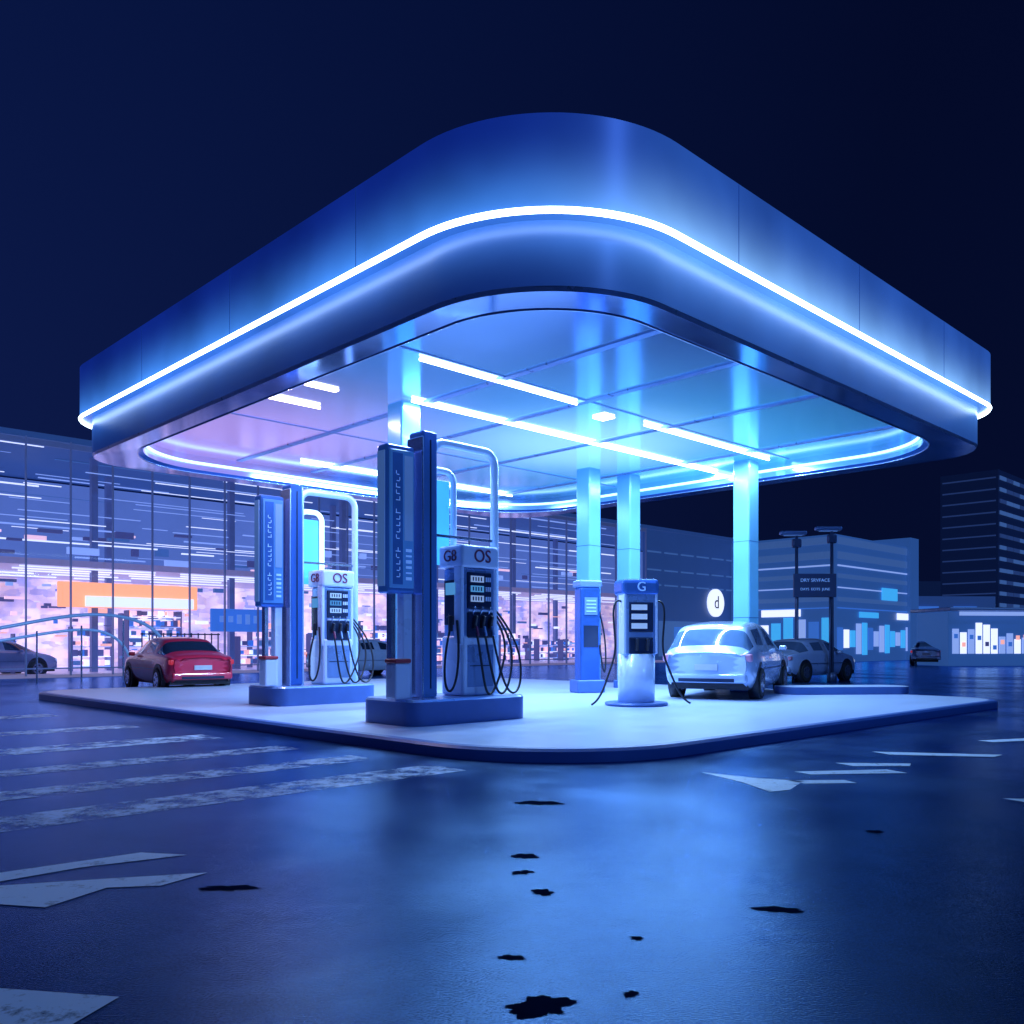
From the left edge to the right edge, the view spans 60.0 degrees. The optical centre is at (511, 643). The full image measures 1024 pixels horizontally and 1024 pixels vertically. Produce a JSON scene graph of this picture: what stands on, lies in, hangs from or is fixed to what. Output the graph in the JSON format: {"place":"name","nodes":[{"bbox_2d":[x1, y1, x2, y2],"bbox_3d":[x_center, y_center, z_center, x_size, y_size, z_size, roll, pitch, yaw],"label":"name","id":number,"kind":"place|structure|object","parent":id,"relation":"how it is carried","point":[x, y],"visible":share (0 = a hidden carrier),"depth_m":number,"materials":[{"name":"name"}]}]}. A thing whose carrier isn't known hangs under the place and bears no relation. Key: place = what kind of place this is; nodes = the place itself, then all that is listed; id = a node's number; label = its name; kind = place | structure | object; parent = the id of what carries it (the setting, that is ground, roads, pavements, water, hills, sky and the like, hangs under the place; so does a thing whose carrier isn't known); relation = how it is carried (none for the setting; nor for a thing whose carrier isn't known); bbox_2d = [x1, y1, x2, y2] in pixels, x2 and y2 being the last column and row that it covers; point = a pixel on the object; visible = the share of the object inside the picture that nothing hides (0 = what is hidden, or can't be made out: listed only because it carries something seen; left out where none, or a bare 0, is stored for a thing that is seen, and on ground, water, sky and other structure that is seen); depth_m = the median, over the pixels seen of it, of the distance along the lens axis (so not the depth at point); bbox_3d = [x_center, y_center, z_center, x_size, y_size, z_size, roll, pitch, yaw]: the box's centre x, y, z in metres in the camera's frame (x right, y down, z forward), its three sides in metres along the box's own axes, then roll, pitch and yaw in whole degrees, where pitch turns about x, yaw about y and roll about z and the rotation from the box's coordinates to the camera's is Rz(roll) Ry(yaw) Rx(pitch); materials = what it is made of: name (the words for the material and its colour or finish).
{"place":"outdoors","nodes":[
{"label":"outdoors","id":0,"kind":"place"},
{"bbox_2d":[0,659,664,678],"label":"shop floor","id":1,"kind":"structure","parent":0,"point":[61,673],"depth_m":38.12,"materials":[{"name":"grey tile"}]},
{"bbox_2d":[0,440,614,673],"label":"interior fittings","id":2,"kind":"object","parent":1,"relation":"on","point":[132,639],"visible":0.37,"depth_m":40.35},
{"bbox_2d":[57,581,196,609],"bbox_3d":[-15.539,-1.900,36.128,5.600,1.000,0.120,0,0,-44],"label":"orange sign","id":3,"kind":"object","parent":2,"relation":"attached to","point":[81,591],"visible":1,"depth_m":35.65,"materials":[{"name":"orange plastic"}]},
{"bbox_2d":[85,596,193,608],"bbox_3d":[-15.183,-1.650,36.335,4.400,0.420,0.060,0,0,-44],"label":"white sign band","id":4,"kind":"object","parent":3,"relation":"attached to","point":[125,602],"visible":1,"depth_m":36.16,"materials":[{"name":"white plastic"}]},
{"bbox_2d":[210,608,261,631],"bbox_3d":[-12.099,-1.000,39.189,2.600,1.000,0.120,0,0,-44],"label":"blue sign","id":5,"kind":"object","parent":2,"relation":"attached to","point":[216,625],"visible":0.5,"depth_m":38.99,"materials":[{"name":"blue plastic"}]},
{"bbox_2d":[228,616,232,621],"bbox_3d":[-12.331,-1.050,38.853,0.220,0.276,0.030,0,0,-44],"label":"sign mark","id":6,"kind":"object","parent":5,"relation":"attached to","point":[230,618],"visible":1,"depth_m":38.83,"materials":[{"name":"white"}]},
{"bbox_2d":[237,615,241,623],"bbox_3d":[-12.044,-1.050,39.132,0.220,0.409,0.030,0,0,-44],"label":"sign mark","id":7,"kind":"object","parent":5,"relation":"attached to","point":[239,619],"visible":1,"depth_m":39.12,"materials":[{"name":"white"}]},
{"bbox_2d":[245,614,249,623],"bbox_3d":[-11.757,-1.050,39.410,0.220,0.439,0.030,0,0,-44],"label":"sign mark","id":8,"kind":"object","parent":5,"relation":"attached to","point":[247,619],"visible":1,"depth_m":39.39,"materials":[{"name":"white"}]},
{"bbox_2d":[0,427,732,550],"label":"roof slab","id":9,"kind":"structure","parent":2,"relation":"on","point":[40,460],"depth_m":42.41,"materials":[{"name":"concrete"}]},
{"bbox_2d":[0,434,646,675],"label":"mullions","id":10,"kind":"object","parent":1,"relation":"on","point":[109,523],"visible":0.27,"depth_m":40.45,"materials":[{"name":"metal"}]},
{"bbox_2d":[643,529,732,659],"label":"solid bay","id":11,"kind":"object","parent":1,"relation":"on","point":[680,603],"visible":0.36,"depth_m":61.89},
{"bbox_2d":[707,589,723,616],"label":"round sign","id":12,"kind":"object","parent":11,"relation":"attached to","point":[713,595],"visible":1,"depth_m":63.94,"materials":[{"name":"white plastic"}]},
{"bbox_2d":[0,660,1023,1023],"bbox_3d":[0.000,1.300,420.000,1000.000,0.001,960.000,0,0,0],"label":"ground","id":13,"kind":"structure","parent":0,"point":[404,900],"depth_m":4.96,"materials":[{"name":"asphalt"}]},
{"bbox_2d":[0,641,56,673],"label":"parked car","id":14,"kind":"object","parent":13,"relation":"on","point":[12,654],"visible":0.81,"depth_m":33.21,"materials":[{"name":"silver metal"}]},
{"bbox_2d":[0,613,161,681],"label":"handrail","id":15,"kind":"object","parent":13,"relation":"on","point":[120,642],"visible":0.84,"depth_m":30.34,"materials":[{"name":"silver metal"}]},
{"bbox_2d":[124,637,233,686],"bbox_3d":[-9.472,0.581,24.964,2.140,1.518,4.572,0,0,-38],"label":"parked car","id":16,"kind":"object","parent":13,"relation":"on","point":[162,662],"visible":0.98,"depth_m":23.51,"materials":[{"name":"red paint"}]},
{"bbox_2d":[140,633,219,650],"bbox_3d":[-13.088,0.400,35.080,3.200,1.600,0.050,0,0,-44],"label":"metal fence","id":17,"kind":"object","parent":13,"relation":"on","point":[184,634],"visible":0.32,"depth_m":35.10,"materials":[{"name":"metal"}]},
{"bbox_2d":[0,714,464,831],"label":"road marking","id":18,"kind":"object","parent":13,"relation":"on","point":[53,816],"visible":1,"depth_m":8.61,"materials":[{"name":"white paint"}]},
{"bbox_2d":[0,577,613,667],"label":"ground floor back wall","id":19,"kind":"structure","parent":13,"relation":"on","point":[39,595],"depth_m":46.71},
{"bbox_2d":[0,556,614,605],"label":"mezzanine slab","id":20,"kind":"structure","parent":19,"relation":"on","point":[7,563],"depth_m":39.07,"materials":[{"name":"white"}]},
{"bbox_2d":[0,477,642,592],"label":"back wall","id":21,"kind":"structure","parent":20,"relation":"on","point":[172,523],"depth_m":45.51,"materials":[{"name":"blue glass"}]},
{"bbox_2d":[306,639,385,673],"bbox_3d":[-6.030,0.581,35.965,2.140,1.518,4.572,0,0,40],"label":"parked car","id":22,"kind":"object","parent":13,"relation":"on","point":[378,647],"visible":0.25,"depth_m":35.30,"materials":[{"name":"paint"}]},
{"bbox_2d":[0,738,1023,1023],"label":"arrow marking","id":23,"kind":"object","parent":13,"relation":"on","point":[32,1004],"visible":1,"depth_m":4.68,"materials":[{"name":"white paint"}]},
{"bbox_2d":[198,800,883,1017],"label":"pothole patches","id":24,"kind":"object","parent":13,"relation":"on","point":[538,1005],"visible":1,"depth_m":3.28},
{"bbox_2d":[779,531,806,680],"bbox_3d":[9.580,-1.260,30.200,0.900,5.120,0.320,0,0,0],"label":"street lamp","id":25,"kind":"object","parent":13,"relation":"on","point":[796,543],"visible":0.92,"depth_m":30.12,"materials":[{"name":"metal"}]},
{"bbox_2d":[773,638,854,681],"bbox_3d":[10.166,0.581,30.969,4.572,1.518,2.140,0,0,-42],"label":"parked car","id":26,"kind":"object","parent":13,"relation":"on","point":[805,659],"visible":0.66,"depth_m":29.94,"materials":[{"name":"blue paint"}]},
{"bbox_2d":[793,574,835,680],"bbox_3d":[10.250,-0.525,30.042,1.450,3.650,0.186,0,0,0],"label":"direction sign","id":27,"kind":"object","parent":13,"relation":"on","point":[814,585],"visible":1,"depth_m":29.96,"materials":[{"name":"black metal"}]},
{"bbox_2d":[731,534,905,661],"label":"building","id":28,"kind":"structure","parent":13,"relation":"on","point":[848,619],"depth_m":62.98,"materials":[{"name":"concrete"}]},
{"bbox_2d":[758,536,907,654],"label":"facade lights","id":29,"kind":"object","parent":28,"relation":"attached to","point":[858,638],"visible":0.72,"depth_m":62.87},
{"bbox_2d":[814,526,841,680],"bbox_3d":[10.780,-1.335,30.200,0.900,5.270,0.320,0,0,0],"label":"street lamp","id":30,"kind":"object","parent":13,"relation":"on","point":[831,538],"visible":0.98,"depth_m":30.14,"materials":[{"name":"metal"}]},
{"bbox_2d":[875,538,918,659],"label":"stair tower","id":31,"kind":"structure","parent":13,"relation":"on","point":[911,545],"depth_m":68.28,"materials":[{"name":"blue concrete"}]},
{"bbox_2d":[910,641,940,664],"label":"parked car","id":32,"kind":"object","parent":13,"relation":"on","point":[921,651],"visible":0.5,"depth_m":51.19,"materials":[{"name":"silver metal"}]},
{"bbox_2d":[919,596,994,608],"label":"row of shops","id":33,"kind":"object","parent":13,"relation":"on","point":[927,602],"depth_m":73.84,"materials":[{"name":"blue"}]},
{"bbox_2d":[910,607,1023,665],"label":"roadside kiosk","id":34,"kind":"object","parent":13,"relation":"on","point":[975,636],"visible":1,"depth_m":50.33,"materials":[{"name":"blue"}]},
{"bbox_2d":[952,629,958,653],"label":"window","id":35,"kind":"structure","parent":34,"relation":"in","point":[955,641],"depth_m":50.01,"materials":[{"name":"blue glass"}]},
{"bbox_2d":[960,632,966,653],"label":"window","id":36,"kind":"structure","parent":34,"relation":"in","point":[963,635],"depth_m":50.08,"materials":[{"name":"white glass"}]},
{"bbox_2d":[968,629,974,653],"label":"window","id":37,"kind":"structure","parent":34,"relation":"in","point":[971,642],"depth_m":50.15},
{"bbox_2d":[976,623,981,653],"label":"window","id":38,"kind":"structure","parent":34,"relation":"in","point":[978,625],"depth_m":50.21,"materials":[{"name":"white glass"}]},
{"bbox_2d":[983,625,989,653],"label":"window","id":39,"kind":"structure","parent":34,"relation":"in","point":[986,628],"depth_m":50.28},
{"bbox_2d":[991,629,997,653],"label":"window","id":40,"kind":"structure","parent":34,"relation":"in","point":[994,632],"depth_m":50.35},
{"bbox_2d":[999,637,1004,653],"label":"window","id":41,"kind":"structure","parent":34,"relation":"in","point":[1001,646],"depth_m":50.41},
{"bbox_2d":[1006,633,1012,653],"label":"window","id":42,"kind":"structure","parent":34,"relation":"in","point":[1009,636],"depth_m":50.48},
{"bbox_2d":[1014,639,1020,653],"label":"window","id":43,"kind":"structure","parent":34,"relation":"in","point":[1017,643],"depth_m":50.54,"materials":[{"name":"white glass"}]},
{"bbox_2d":[1022,638,1023,653],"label":"window","id":44,"kind":"structure","parent":34,"relation":"in","point":[1022,638],"depth_m":50.59,"materials":[{"name":"blue glass"}]},
{"bbox_2d":[0,0,1023,580],"label":"sky","id":45,"kind":"structure","parent":0,"point":[149,149],"materials":[{"name":"blue"}]},
{"bbox_2d":[39,677,997,762],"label":"forecourt pavement","id":46,"kind":"structure","parent":0,"point":[559,722],"depth_m":13.67,"materials":[{"name":"concrete"}]},
{"bbox_2d":[249,484,373,706],"bbox_3d":[-3.841,-0.920,17.136,2.236,4.136,1.274,0,0,-44],"label":"fuel dispenser","id":47,"kind":"object","parent":46,"relation":"on","point":[334,656],"visible":1,"depth_m":16.94,"materials":[{"name":"blue metal"}]},
{"bbox_2d":[254,495,283,686],"bbox_3d":[-4.429,-0.954,16.333,0.549,3.538,0.510,0,0,-44],"label":"advertising totem","id":48,"kind":"object","parent":47,"relation":"on","point":[268,551],"visible":0.92,"depth_m":16.32,"materials":[{"name":"blue metal"}]},
{"bbox_2d":[327,645,349,677],"bbox_3d":[-3.349,0.354,17.120,0.508,0.617,0.012,0,0,-44],"label":"lower door","id":49,"kind":"structure","parent":47,"relation":"in","point":[332,667],"depth_m":17.10,"materials":[{"name":"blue metal"}]},
{"bbox_2d":[366,430,522,726],"bbox_3d":[-0.974,-0.962,13.311,2.282,4.220,1.300,0,0,-44],"label":"fuel dispenser","id":50,"kind":"object","parent":46,"relation":"on","point":[471,693],"visible":0.99,"depth_m":13.09,"materials":[{"name":"blue metal"}]},
{"bbox_2d":[377,443,413,699],"bbox_3d":[-1.574,-0.997,12.492,0.560,3.610,0.520,0,0,-44],"label":"advertising totem","id":51,"kind":"object","parent":50,"relation":"on","point":[395,519],"visible":0.98,"depth_m":12.46,"materials":[{"name":"blue metal"}]},
{"bbox_2d":[467,645,492,686],"bbox_3d":[-0.472,0.338,13.295,0.518,0.630,0.012,0,0,-44],"label":"lower door","id":52,"kind":"structure","parent":50,"relation":"in","point":[474,674],"depth_m":13.24,"materials":[{"name":"blue metal"}]},
{"bbox_2d":[78,112,991,691],"bbox_3d":[0.678,-2.315,19.104,14.902,6.930,14.552,0,0,-44],"label":"gas station canopy","id":53,"kind":"object","parent":46,"relation":"on","point":[586,316],"visible":0.88,"depth_m":13.64,"materials":[{"name":"blue metal"}]},
{"bbox_2d":[570,580,606,692],"bbox_3d":[1.793,-0.152,20.616,0.792,2.600,0.500,0,0,-20],"label":"fuel dispenser","id":54,"kind":"object","parent":46,"relation":"on","point":[588,654],"visible":1,"depth_m":20.41,"materials":[{"name":"blue metal"}]},
{"bbox_2d":[591,579,690,706],"bbox_3d":[2.300,-0.012,16.400,1.918,2.320,1.160,0,0,-12],"label":"fuel dispenser","id":55,"kind":"object","parent":46,"relation":"on","point":[637,601],"visible":1,"depth_m":16.13,"materials":[{"name":"white metal"}]},
{"bbox_2d":[663,621,786,698],"bbox_3d":[4.934,0.354,19.968,2.180,1.667,4.712,0,0,26],"label":"parked car","id":56,"kind":"object","parent":46,"relation":"on","point":[734,655],"visible":0.98,"depth_m":18.07,"materials":[{"name":"paint"}]},
{"bbox_2d":[647,550,731,655],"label":"solid bay lights","id":57,"kind":"object","parent":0,"point":[672,629],"visible":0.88,"depth_m":60.45},
{"bbox_2d":[774,685,908,694],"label":"traffic island","id":58,"kind":"structure","parent":0,"point":[838,689],"depth_m":19.74,"materials":[{"name":"concrete"}]},
{"bbox_2d":[919,581,939,595],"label":"distant buildings","id":59,"kind":"structure","parent":0,"point":[929,588],"depth_m":135.00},
{"bbox_2d":[940,469,1023,607],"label":"office building","id":60,"kind":"structure","parent":0,"point":[981,533],"depth_m":81.87,"materials":[{"name":"concrete"}]},
{"bbox_2d":[942,475,1023,607],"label":"windows","id":61,"kind":"structure","parent":60,"relation":"in","point":[1005,479],"depth_m":82.04,"materials":[{"name":"glass"}]}
]}

